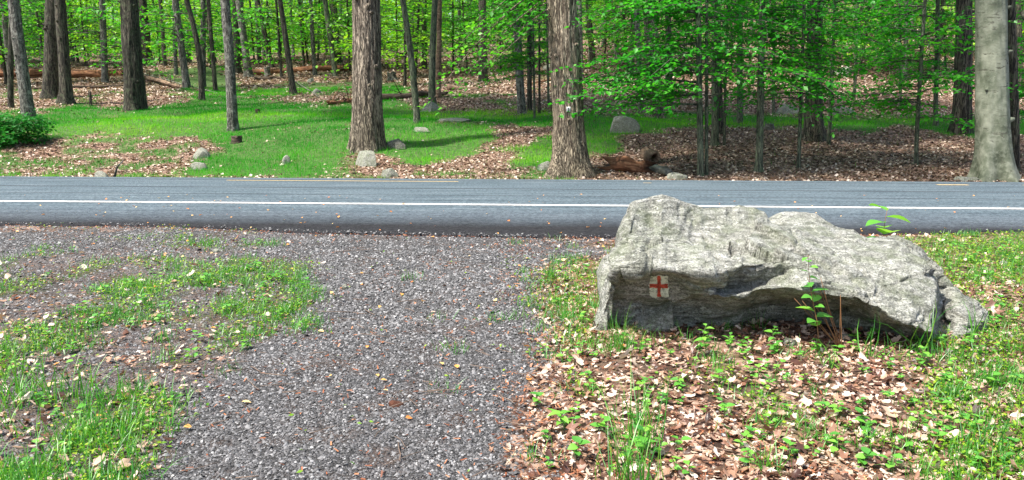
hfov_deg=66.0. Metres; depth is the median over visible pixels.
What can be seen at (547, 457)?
weed
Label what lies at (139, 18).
background tree
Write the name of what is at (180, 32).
background tree
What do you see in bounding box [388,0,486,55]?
background tree
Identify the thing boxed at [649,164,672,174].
rock
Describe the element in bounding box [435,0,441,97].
broken tree
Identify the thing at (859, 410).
weed
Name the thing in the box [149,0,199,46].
young tree
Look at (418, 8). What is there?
young tree
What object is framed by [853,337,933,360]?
grass tuft
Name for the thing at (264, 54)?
background tree
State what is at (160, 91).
leaf litter
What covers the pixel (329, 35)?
slim tree
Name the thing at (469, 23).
background tree
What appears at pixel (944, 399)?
weed
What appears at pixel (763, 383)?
weed
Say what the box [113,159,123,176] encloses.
fallen branch
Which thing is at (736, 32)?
young tree
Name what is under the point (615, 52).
background tree
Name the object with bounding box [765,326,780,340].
weed plant
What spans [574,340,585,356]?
weed plant
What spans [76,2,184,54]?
background tree
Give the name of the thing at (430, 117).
grass
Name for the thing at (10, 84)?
dark tree
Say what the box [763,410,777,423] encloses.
weed
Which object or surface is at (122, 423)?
grass
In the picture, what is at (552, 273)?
grass tuft
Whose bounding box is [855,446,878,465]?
weed
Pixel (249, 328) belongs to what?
stone
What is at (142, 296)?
weed
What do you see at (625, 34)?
young tree
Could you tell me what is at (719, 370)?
weed
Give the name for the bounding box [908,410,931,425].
weed
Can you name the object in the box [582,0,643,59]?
background tree
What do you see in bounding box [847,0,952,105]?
beech sapling
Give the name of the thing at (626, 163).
fallen log
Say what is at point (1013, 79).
dark tree
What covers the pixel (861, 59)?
background tree
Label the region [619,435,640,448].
weed
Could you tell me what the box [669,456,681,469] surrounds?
weed
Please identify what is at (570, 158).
oak tree
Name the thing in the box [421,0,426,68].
slim tree
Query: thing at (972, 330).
grass tuft
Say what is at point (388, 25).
background tree
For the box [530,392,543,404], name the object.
weed
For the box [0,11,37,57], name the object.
background tree
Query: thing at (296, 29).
background tree
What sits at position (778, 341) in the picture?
weed
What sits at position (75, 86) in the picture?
fallen branch
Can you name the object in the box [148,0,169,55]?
background tree
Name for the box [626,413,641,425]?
weed
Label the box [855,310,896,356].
grass tuft
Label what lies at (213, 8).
background tree
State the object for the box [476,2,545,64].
background tree
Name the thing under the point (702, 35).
young tree
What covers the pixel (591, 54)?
broken tree
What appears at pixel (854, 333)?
weed
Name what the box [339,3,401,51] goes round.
background tree
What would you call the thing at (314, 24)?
background tree
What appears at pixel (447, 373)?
twigs
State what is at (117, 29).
background tree
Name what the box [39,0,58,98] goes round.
oak tree
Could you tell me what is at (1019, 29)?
slim tree
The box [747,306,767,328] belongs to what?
grass tuft
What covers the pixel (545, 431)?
weed
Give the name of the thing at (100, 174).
rock
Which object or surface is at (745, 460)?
weed
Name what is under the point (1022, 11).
background tree
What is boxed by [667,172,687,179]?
rock
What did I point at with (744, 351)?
weed
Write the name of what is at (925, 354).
weed plant
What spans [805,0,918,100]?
beech sapling
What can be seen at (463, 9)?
young tree
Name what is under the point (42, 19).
background tree
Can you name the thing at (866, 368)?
weed
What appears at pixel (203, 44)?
background tree
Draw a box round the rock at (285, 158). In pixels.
[282,155,289,163]
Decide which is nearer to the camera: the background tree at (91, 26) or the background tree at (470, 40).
the background tree at (470, 40)
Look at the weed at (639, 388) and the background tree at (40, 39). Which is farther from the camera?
the background tree at (40, 39)
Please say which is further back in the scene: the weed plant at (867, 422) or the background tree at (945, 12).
the background tree at (945, 12)
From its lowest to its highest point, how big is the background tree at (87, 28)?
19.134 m
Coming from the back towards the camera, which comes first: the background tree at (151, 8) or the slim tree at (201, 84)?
the background tree at (151, 8)
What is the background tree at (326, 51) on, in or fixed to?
on the ground at (476, 362)
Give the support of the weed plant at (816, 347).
on the ground at (476, 362)
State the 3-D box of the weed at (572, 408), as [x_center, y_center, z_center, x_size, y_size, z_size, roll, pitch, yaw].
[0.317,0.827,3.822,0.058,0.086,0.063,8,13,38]
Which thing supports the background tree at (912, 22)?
on the ground at (476, 362)
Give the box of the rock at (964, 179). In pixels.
[953,176,978,181]
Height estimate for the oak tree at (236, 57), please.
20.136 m
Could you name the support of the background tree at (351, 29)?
on the ground at (476, 362)
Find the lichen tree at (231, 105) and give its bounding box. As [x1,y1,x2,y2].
[220,0,239,130]
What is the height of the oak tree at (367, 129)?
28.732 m
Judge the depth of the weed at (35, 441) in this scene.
3.40 m
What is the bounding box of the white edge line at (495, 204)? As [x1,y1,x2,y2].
[0,200,1023,208]
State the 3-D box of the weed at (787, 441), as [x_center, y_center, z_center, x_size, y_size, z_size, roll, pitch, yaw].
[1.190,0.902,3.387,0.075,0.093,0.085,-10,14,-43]
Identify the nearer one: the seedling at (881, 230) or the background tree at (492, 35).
the seedling at (881, 230)
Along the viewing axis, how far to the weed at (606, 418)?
3.62 m
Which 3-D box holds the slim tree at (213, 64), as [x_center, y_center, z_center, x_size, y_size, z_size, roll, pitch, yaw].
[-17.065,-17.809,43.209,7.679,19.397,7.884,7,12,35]
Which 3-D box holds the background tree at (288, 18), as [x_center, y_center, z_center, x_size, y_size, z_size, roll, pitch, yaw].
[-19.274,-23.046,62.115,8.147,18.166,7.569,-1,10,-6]
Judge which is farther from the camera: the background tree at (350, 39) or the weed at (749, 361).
the background tree at (350, 39)
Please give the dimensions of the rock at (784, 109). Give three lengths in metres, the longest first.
0.953 x 0.581 x 0.568 m
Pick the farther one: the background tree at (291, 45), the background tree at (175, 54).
the background tree at (291, 45)
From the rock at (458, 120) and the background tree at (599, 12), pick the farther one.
the background tree at (599, 12)
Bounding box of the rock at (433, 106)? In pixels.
[421,101,438,111]
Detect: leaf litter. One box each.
[0,29,1023,181]
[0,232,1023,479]
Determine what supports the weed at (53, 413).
on the ground at (476, 362)
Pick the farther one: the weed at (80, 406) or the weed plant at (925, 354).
the weed plant at (925, 354)
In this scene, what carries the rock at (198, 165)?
on the ground at (476, 362)
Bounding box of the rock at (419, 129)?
[414,127,429,132]
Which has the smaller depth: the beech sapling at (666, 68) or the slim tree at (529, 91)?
the beech sapling at (666, 68)
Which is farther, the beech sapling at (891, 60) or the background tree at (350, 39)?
the background tree at (350, 39)
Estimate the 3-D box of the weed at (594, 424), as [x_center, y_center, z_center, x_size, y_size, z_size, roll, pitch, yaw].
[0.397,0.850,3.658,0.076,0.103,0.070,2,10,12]
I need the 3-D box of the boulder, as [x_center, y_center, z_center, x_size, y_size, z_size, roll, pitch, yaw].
[1.939,0.242,5.720,2.688,1.133,2.281,0,10,0]
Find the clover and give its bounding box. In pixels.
[0,223,1023,479]
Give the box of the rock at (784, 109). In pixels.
[776,104,798,114]
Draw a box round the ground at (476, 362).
[0,0,1023,479]
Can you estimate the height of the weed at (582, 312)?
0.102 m
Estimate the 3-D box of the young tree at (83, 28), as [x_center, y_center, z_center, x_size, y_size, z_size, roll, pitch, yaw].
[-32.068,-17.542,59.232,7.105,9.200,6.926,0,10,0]
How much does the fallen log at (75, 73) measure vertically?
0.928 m
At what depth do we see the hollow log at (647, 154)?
21.00 m
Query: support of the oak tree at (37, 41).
on the ground at (476, 362)
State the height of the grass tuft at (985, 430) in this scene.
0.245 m
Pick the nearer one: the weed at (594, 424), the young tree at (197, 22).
the weed at (594, 424)
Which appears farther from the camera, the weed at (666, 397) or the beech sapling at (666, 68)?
the beech sapling at (666, 68)
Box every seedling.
[795,257,831,351]
[866,203,909,237]
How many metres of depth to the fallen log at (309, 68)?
57.21 m
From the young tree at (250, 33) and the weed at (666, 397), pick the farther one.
the young tree at (250, 33)
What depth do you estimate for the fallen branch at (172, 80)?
49.58 m
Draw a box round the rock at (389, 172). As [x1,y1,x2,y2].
[381,168,398,177]
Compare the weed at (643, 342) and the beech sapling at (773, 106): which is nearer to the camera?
the weed at (643, 342)
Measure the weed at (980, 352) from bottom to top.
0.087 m
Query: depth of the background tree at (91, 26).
121.27 m
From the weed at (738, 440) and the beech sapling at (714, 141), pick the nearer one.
the weed at (738, 440)
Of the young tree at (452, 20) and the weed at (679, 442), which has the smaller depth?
the weed at (679, 442)
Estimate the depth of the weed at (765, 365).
4.44 m
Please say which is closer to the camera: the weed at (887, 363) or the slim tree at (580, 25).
the weed at (887, 363)
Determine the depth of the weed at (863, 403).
3.86 m
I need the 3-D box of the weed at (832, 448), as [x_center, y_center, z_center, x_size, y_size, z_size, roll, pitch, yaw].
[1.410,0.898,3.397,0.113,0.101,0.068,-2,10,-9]
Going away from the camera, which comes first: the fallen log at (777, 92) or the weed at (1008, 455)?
the weed at (1008, 455)
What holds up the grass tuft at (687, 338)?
on the ground at (476, 362)
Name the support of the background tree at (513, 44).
on the ground at (476, 362)
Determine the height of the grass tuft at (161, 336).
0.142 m
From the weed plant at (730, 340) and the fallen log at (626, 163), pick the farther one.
the fallen log at (626, 163)
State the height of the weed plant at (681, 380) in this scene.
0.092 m
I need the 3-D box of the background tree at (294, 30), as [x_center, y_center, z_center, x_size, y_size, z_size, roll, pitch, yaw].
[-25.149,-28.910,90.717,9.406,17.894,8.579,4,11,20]
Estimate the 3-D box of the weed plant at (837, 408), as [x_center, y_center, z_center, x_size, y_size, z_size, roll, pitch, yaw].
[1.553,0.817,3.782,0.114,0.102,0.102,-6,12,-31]
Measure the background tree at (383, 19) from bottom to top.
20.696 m
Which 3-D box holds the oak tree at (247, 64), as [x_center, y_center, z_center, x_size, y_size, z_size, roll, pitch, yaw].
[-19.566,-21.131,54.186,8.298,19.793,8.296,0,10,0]
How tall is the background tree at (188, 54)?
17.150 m
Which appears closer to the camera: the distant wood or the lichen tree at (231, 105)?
the lichen tree at (231, 105)
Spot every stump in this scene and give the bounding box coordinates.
[231,135,241,143]
[264,66,270,75]
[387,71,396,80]
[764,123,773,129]
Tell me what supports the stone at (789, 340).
on the ground at (476, 362)
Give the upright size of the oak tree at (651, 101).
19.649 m
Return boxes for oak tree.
[7,0,38,123]
[28,9,39,54]
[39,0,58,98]
[54,0,75,104]
[117,0,148,110]
[232,0,242,72]
[235,0,253,76]
[346,0,387,153]
[416,0,595,178]
[512,1,526,114]
[644,0,665,118]
[801,0,826,141]
[947,0,974,134]
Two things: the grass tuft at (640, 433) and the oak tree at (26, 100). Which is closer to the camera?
the grass tuft at (640, 433)
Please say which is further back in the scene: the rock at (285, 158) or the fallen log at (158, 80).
the fallen log at (158, 80)
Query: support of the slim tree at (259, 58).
on the ground at (476, 362)
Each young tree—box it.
[0,0,68,52]
[35,0,120,65]
[91,4,120,58]
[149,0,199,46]
[157,0,252,67]
[214,0,295,62]
[258,0,345,65]
[285,0,342,60]
[309,0,391,70]
[380,0,443,68]
[380,0,463,75]
[408,0,489,69]
[409,0,502,73]
[457,1,545,71]
[581,0,660,71]
[582,0,661,67]
[624,5,734,74]
[676,1,784,70]
[755,0,841,66]
[826,0,940,58]
[902,0,974,70]
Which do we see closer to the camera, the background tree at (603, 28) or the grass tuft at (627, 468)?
the grass tuft at (627, 468)
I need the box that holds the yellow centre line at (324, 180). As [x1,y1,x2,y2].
[265,180,457,181]
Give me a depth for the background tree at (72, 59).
66.33 m
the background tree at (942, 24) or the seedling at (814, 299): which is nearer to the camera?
the seedling at (814, 299)
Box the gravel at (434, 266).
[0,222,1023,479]
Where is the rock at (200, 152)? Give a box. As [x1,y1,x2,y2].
[193,147,210,158]
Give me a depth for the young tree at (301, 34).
59.05 m
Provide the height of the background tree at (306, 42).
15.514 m
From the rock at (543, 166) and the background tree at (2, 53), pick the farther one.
the background tree at (2, 53)
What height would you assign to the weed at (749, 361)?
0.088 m
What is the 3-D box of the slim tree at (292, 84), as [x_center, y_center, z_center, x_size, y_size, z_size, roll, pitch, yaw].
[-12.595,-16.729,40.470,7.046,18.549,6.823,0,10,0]
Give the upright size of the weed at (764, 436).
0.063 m
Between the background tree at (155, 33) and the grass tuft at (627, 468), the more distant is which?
the background tree at (155, 33)
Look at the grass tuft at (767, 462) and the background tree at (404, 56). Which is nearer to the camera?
the grass tuft at (767, 462)
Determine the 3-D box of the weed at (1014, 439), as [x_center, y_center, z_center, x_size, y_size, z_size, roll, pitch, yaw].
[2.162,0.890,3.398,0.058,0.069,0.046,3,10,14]
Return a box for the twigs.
[0,244,1022,479]
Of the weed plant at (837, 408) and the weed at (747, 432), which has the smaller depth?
the weed at (747, 432)
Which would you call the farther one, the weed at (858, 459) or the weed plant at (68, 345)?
the weed plant at (68, 345)
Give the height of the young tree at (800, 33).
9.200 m
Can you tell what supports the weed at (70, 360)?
on the ground at (476, 362)
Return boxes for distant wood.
[21,0,604,52]
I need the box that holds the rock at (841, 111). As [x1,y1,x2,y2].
[827,106,853,114]
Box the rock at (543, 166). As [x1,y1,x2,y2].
[537,161,549,170]
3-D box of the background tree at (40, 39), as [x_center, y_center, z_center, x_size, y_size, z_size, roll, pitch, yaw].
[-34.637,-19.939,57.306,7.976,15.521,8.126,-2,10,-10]
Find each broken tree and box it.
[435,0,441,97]
[585,0,596,64]
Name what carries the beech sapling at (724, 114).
on the ground at (476, 362)
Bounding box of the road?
[0,176,1023,238]
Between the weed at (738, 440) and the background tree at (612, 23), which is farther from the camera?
the background tree at (612, 23)
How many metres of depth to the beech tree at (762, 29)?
19.11 m
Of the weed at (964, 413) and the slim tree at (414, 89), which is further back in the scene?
the slim tree at (414, 89)
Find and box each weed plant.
[61,341,78,352]
[167,392,182,400]
[241,339,251,349]
[547,408,574,429]
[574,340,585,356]
[633,424,656,459]
[669,375,685,387]
[693,323,713,354]
[722,332,733,347]
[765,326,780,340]
[810,338,822,353]
[828,400,850,415]
[851,419,876,433]
[913,345,931,363]
[961,333,978,347]
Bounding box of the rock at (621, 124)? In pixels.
[610,116,639,132]
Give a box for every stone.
[212,248,222,251]
[247,325,256,333]
[782,337,797,345]
[840,333,853,340]
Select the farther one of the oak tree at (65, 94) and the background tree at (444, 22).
the background tree at (444, 22)
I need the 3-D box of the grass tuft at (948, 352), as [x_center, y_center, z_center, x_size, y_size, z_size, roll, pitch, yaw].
[2.568,0.612,4.593,0.337,0.188,0.325,-4,11,-19]
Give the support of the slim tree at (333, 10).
on the ground at (476, 362)
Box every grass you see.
[0,79,1023,180]
[0,227,1023,479]
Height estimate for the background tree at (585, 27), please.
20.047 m
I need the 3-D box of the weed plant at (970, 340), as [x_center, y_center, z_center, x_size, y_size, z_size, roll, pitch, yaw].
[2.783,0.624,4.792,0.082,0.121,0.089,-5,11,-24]
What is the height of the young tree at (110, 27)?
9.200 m
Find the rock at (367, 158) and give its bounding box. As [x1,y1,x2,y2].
[356,150,376,166]
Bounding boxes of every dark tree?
[7,17,14,107]
[138,0,153,65]
[478,0,487,81]
[718,5,722,133]
[1008,0,1021,172]
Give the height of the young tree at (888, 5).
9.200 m
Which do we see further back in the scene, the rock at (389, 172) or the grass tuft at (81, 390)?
the rock at (389, 172)
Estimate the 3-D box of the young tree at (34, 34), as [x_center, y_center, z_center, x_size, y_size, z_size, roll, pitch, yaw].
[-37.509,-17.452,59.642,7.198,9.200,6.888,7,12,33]
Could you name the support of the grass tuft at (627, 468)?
on the ground at (476, 362)
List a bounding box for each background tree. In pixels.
[0,0,44,70]
[0,0,75,84]
[0,0,107,62]
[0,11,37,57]
[3,0,70,63]
[3,0,100,61]
[24,0,173,82]
[26,0,120,62]
[27,1,109,61]
[41,0,166,76]
[72,1,108,60]
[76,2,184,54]
[81,1,109,49]
[89,0,256,88]
[93,8,120,51]
[108,0,172,61]
[108,0,224,74]
[114,0,196,61]
[120,0,195,61]
[146,0,272,86]
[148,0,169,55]
[148,0,223,61]
[150,0,216,61]
[165,3,252,61]
[190,1,223,61]
[196,0,279,59]
[206,1,291,60]
[212,0,310,57]
[213,0,315,52]
[216,0,275,56]
[216,0,317,75]
[241,0,351,75]
[248,0,315,57]
[256,0,326,62]
[260,0,316,56]
[261,0,314,53]
[270,0,320,54]
[275,0,348,52]
[283,0,351,52]
[294,0,351,45]
[308,0,427,44]
[315,1,421,80]
[331,0,463,85]
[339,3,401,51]
[339,9,394,42]
[380,3,402,52]
[381,0,428,49]
[381,0,473,56]
[382,1,448,54]
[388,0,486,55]
[442,0,496,58]
[442,0,505,68]
[442,0,512,66]
[442,1,508,51]
[444,3,509,49]
[468,0,545,65]
[475,2,593,74]
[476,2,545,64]
[489,1,545,53]
[521,1,614,74]
[535,4,627,45]
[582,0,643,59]
[582,0,661,71]
[582,1,663,57]
[582,2,623,44]
[583,0,630,47]
[612,0,695,51]
[735,0,849,51]
[750,0,859,40]
[781,0,893,64]
[793,3,903,59]
[804,0,916,70]
[835,0,973,79]
[839,0,874,29]
[848,0,1023,75]
[866,0,955,39]
[901,0,974,49]
[973,3,1023,49]
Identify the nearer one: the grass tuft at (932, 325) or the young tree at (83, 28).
the grass tuft at (932, 325)
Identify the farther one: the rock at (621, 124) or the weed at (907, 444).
the rock at (621, 124)
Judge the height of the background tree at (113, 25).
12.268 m
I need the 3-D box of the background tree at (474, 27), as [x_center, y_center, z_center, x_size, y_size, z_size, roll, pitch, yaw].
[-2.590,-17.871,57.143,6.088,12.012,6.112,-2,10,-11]
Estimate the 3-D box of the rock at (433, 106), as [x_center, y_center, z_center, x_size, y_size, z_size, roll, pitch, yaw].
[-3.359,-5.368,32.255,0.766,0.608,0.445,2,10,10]
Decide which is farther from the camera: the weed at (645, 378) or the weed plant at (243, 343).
the weed plant at (243, 343)
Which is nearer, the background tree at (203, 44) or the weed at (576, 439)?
the weed at (576, 439)
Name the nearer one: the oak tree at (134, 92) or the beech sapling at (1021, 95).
the beech sapling at (1021, 95)
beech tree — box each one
[428,0,437,104]
[664,0,860,172]
[966,0,1020,181]
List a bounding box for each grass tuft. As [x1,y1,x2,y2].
[0,336,113,413]
[32,351,131,408]
[140,321,177,343]
[274,300,299,315]
[543,261,563,278]
[584,306,649,355]
[587,367,695,450]
[593,402,677,479]
[623,319,678,348]
[659,320,706,348]
[727,428,792,474]
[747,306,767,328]
[778,333,830,363]
[815,343,839,368]
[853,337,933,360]
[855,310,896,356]
[882,296,974,356]
[925,330,991,362]
[939,402,1023,452]
[944,300,1016,342]
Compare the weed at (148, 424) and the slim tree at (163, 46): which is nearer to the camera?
the weed at (148, 424)
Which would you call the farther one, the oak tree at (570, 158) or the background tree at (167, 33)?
the background tree at (167, 33)
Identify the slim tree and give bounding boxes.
[159,0,166,65]
[184,0,205,100]
[206,0,217,90]
[255,0,261,62]
[256,0,273,67]
[277,0,297,93]
[323,0,338,76]
[330,0,342,62]
[400,0,420,122]
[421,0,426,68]
[526,1,531,111]
[538,5,540,113]
[577,0,583,77]
[634,1,644,112]
[665,12,673,105]
[1016,0,1023,91]
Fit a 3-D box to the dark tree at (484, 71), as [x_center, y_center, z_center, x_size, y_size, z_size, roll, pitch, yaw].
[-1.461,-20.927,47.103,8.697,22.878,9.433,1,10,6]
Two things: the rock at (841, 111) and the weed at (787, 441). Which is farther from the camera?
the rock at (841, 111)
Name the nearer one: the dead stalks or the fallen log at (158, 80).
the dead stalks
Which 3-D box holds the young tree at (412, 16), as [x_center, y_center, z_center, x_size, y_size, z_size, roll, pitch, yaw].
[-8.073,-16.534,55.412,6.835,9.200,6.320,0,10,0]
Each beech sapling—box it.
[548,0,845,175]
[640,0,786,146]
[649,0,781,174]
[679,0,758,144]
[693,0,796,123]
[703,0,909,168]
[724,0,835,113]
[756,0,915,144]
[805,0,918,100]
[810,0,1023,164]
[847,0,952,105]
[872,0,974,125]
[942,0,1023,132]
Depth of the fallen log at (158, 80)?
49.10 m
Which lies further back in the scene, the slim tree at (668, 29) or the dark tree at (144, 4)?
the dark tree at (144, 4)
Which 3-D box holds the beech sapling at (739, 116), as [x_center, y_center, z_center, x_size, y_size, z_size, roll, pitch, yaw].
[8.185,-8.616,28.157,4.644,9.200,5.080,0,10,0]
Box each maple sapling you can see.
[464,0,598,118]
[492,0,585,103]
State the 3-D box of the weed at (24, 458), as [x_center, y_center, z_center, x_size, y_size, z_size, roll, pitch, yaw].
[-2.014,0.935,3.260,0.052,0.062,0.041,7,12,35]
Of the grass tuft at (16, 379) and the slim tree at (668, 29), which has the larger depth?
the slim tree at (668, 29)
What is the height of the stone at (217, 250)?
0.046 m
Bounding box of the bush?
[0,110,58,148]
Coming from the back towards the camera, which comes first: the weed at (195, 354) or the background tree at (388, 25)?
the background tree at (388, 25)
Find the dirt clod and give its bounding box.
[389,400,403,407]
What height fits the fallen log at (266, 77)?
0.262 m
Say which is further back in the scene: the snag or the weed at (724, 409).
the snag
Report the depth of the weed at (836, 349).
4.69 m
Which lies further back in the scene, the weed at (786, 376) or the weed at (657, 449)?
the weed at (786, 376)
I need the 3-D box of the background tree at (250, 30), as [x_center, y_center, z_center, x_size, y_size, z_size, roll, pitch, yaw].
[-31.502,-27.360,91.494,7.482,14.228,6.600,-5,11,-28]
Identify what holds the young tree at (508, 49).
on the ground at (476, 362)
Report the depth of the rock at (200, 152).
22.45 m
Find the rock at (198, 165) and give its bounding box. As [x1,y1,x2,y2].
[190,162,207,169]
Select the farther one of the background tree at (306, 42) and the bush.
the background tree at (306, 42)
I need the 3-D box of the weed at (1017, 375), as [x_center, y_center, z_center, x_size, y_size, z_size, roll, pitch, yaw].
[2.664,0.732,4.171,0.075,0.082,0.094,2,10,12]
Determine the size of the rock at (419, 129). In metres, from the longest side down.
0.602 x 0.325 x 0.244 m
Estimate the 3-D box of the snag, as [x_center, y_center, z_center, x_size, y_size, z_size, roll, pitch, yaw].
[-19.397,-6.539,36.264,0.202,0.804,0.196,0,10,0]
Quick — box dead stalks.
[794,277,843,350]
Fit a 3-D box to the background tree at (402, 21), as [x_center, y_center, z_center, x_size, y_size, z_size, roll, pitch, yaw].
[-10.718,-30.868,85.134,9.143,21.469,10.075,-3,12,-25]
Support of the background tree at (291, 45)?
on the ground at (476, 362)
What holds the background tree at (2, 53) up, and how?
on the ground at (476, 362)
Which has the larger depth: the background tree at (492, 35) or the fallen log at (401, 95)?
the background tree at (492, 35)
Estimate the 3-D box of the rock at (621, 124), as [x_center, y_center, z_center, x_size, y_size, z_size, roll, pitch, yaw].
[3.628,-3.661,25.634,1.034,0.766,0.577,1,10,3]
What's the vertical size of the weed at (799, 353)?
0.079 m
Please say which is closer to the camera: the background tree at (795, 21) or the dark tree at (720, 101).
the dark tree at (720, 101)
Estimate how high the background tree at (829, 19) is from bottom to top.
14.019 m
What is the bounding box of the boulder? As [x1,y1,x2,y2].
[596,194,989,340]
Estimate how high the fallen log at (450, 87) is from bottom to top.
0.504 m
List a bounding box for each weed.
[19,457,29,467]
[31,439,46,451]
[34,391,46,402]
[41,395,51,404]
[50,407,59,416]
[58,441,71,453]
[66,353,84,364]
[72,403,90,416]
[81,313,97,327]
[138,293,148,302]
[143,418,153,432]
[184,347,198,360]
[191,330,203,339]
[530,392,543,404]
[541,429,549,441]
[545,456,553,467]
[556,349,574,361]
[568,436,590,459]
[569,401,579,416]
[579,369,591,375]
[580,311,589,323]
[589,413,604,430]
[598,416,614,430]
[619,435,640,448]
[619,448,636,456]
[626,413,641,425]
[632,381,654,396]
[633,341,645,349]
[636,376,653,383]
[653,437,667,457]
[661,392,670,402]
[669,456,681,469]
[670,436,690,451]
[682,460,694,475]
[710,369,726,384]
[716,397,728,408]
[719,403,734,414]
[734,433,746,445]
[735,343,752,359]
[738,448,753,465]
[744,360,755,373]
[744,425,754,439]
[747,428,764,439]
[749,364,766,378]
[755,382,769,391]
[755,429,766,439]
[757,358,770,369]
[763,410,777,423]
[764,374,777,383]
[767,343,780,353]
[770,340,781,352]
[773,359,785,373]
[779,438,797,457]
[783,372,790,382]
[790,347,803,355]
[804,441,822,455]
[814,398,829,407]
[822,431,839,445]
[827,437,850,454]
[832,345,844,356]
[847,328,862,337]
[855,407,870,425]
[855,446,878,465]
[856,397,866,406]
[856,451,872,461]
[858,362,871,372]
[866,328,878,339]
[878,453,902,472]
[881,389,894,399]
[883,358,894,368]
[895,435,913,448]
[903,395,917,405]
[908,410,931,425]
[924,425,947,440]
[931,392,951,409]
[932,411,952,426]
[933,330,947,340]
[936,370,953,380]
[943,415,960,429]
[946,357,960,368]
[957,411,969,419]
[961,416,981,429]
[968,455,984,468]
[969,414,984,429]
[973,345,984,355]
[986,371,1005,383]
[1000,452,1012,461]
[1006,437,1019,448]
[1008,371,1023,378]
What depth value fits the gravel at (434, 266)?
4.96 m
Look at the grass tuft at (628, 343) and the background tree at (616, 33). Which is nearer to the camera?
the grass tuft at (628, 343)
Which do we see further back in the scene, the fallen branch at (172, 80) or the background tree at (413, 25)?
the background tree at (413, 25)
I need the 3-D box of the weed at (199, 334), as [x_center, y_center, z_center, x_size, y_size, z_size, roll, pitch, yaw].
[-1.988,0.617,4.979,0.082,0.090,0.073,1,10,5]
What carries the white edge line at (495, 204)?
on the road
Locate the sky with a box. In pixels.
[74,0,456,51]
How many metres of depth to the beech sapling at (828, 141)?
22.69 m
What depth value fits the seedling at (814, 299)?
4.69 m
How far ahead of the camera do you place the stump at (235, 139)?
24.78 m
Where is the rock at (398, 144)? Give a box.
[387,139,405,149]
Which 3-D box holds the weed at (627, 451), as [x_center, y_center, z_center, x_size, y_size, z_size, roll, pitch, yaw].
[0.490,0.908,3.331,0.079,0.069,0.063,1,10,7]
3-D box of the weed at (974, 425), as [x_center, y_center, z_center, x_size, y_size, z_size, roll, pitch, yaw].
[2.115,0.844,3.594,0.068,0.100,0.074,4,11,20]
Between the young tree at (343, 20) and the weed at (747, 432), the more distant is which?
the young tree at (343, 20)
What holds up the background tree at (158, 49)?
on the ground at (476, 362)
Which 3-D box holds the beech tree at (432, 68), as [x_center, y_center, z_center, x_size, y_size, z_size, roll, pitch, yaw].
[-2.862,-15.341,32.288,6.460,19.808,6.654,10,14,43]
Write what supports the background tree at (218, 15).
on the ground at (476, 362)
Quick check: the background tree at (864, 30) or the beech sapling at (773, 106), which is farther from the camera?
the background tree at (864, 30)
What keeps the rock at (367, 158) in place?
on the ground at (476, 362)
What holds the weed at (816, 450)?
on the ground at (476, 362)
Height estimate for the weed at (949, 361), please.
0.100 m
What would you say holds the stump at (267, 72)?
on the ground at (476, 362)
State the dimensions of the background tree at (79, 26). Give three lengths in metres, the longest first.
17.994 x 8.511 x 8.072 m
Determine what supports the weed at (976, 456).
on the ground at (476, 362)
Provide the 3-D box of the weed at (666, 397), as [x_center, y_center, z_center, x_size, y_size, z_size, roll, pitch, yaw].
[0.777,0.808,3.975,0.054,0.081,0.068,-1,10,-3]
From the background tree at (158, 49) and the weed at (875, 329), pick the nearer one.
the weed at (875, 329)
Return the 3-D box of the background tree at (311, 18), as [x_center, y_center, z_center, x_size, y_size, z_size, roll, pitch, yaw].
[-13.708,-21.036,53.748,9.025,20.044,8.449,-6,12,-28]
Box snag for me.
[88,90,92,105]
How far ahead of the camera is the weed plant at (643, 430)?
3.33 m
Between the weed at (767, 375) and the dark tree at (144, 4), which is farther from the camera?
the dark tree at (144, 4)
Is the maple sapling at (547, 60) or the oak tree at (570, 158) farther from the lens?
the maple sapling at (547, 60)
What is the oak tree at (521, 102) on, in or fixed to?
on the ground at (476, 362)
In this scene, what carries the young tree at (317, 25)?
on the ground at (476, 362)
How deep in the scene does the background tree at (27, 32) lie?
64.36 m
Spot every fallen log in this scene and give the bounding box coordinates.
[0,68,122,77]
[27,57,118,68]
[144,69,198,90]
[252,58,351,74]
[253,76,348,79]
[326,81,351,104]
[382,75,448,100]
[446,83,491,89]
[596,156,657,172]
[751,91,804,94]
[860,92,885,96]
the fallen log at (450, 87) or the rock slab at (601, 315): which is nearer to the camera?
the rock slab at (601, 315)
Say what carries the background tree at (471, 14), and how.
on the ground at (476, 362)
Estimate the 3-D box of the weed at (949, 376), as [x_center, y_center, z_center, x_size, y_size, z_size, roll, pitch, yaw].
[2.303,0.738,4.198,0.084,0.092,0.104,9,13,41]
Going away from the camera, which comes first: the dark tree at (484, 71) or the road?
the road
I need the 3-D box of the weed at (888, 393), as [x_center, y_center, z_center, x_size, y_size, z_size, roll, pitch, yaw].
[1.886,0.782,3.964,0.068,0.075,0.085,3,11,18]
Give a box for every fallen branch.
[32,84,122,89]
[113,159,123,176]
[144,68,216,92]
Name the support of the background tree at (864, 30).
on the ground at (476, 362)
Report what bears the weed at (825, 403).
on the ground at (476, 362)
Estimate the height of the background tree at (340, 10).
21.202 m
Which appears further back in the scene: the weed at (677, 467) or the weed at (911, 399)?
the weed at (911, 399)
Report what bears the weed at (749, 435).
on the ground at (476, 362)
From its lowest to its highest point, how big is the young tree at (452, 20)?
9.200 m
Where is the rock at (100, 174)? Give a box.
[94,171,108,176]
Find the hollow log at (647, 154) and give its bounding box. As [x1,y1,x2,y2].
[639,147,660,162]
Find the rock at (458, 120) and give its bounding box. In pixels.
[437,118,470,122]

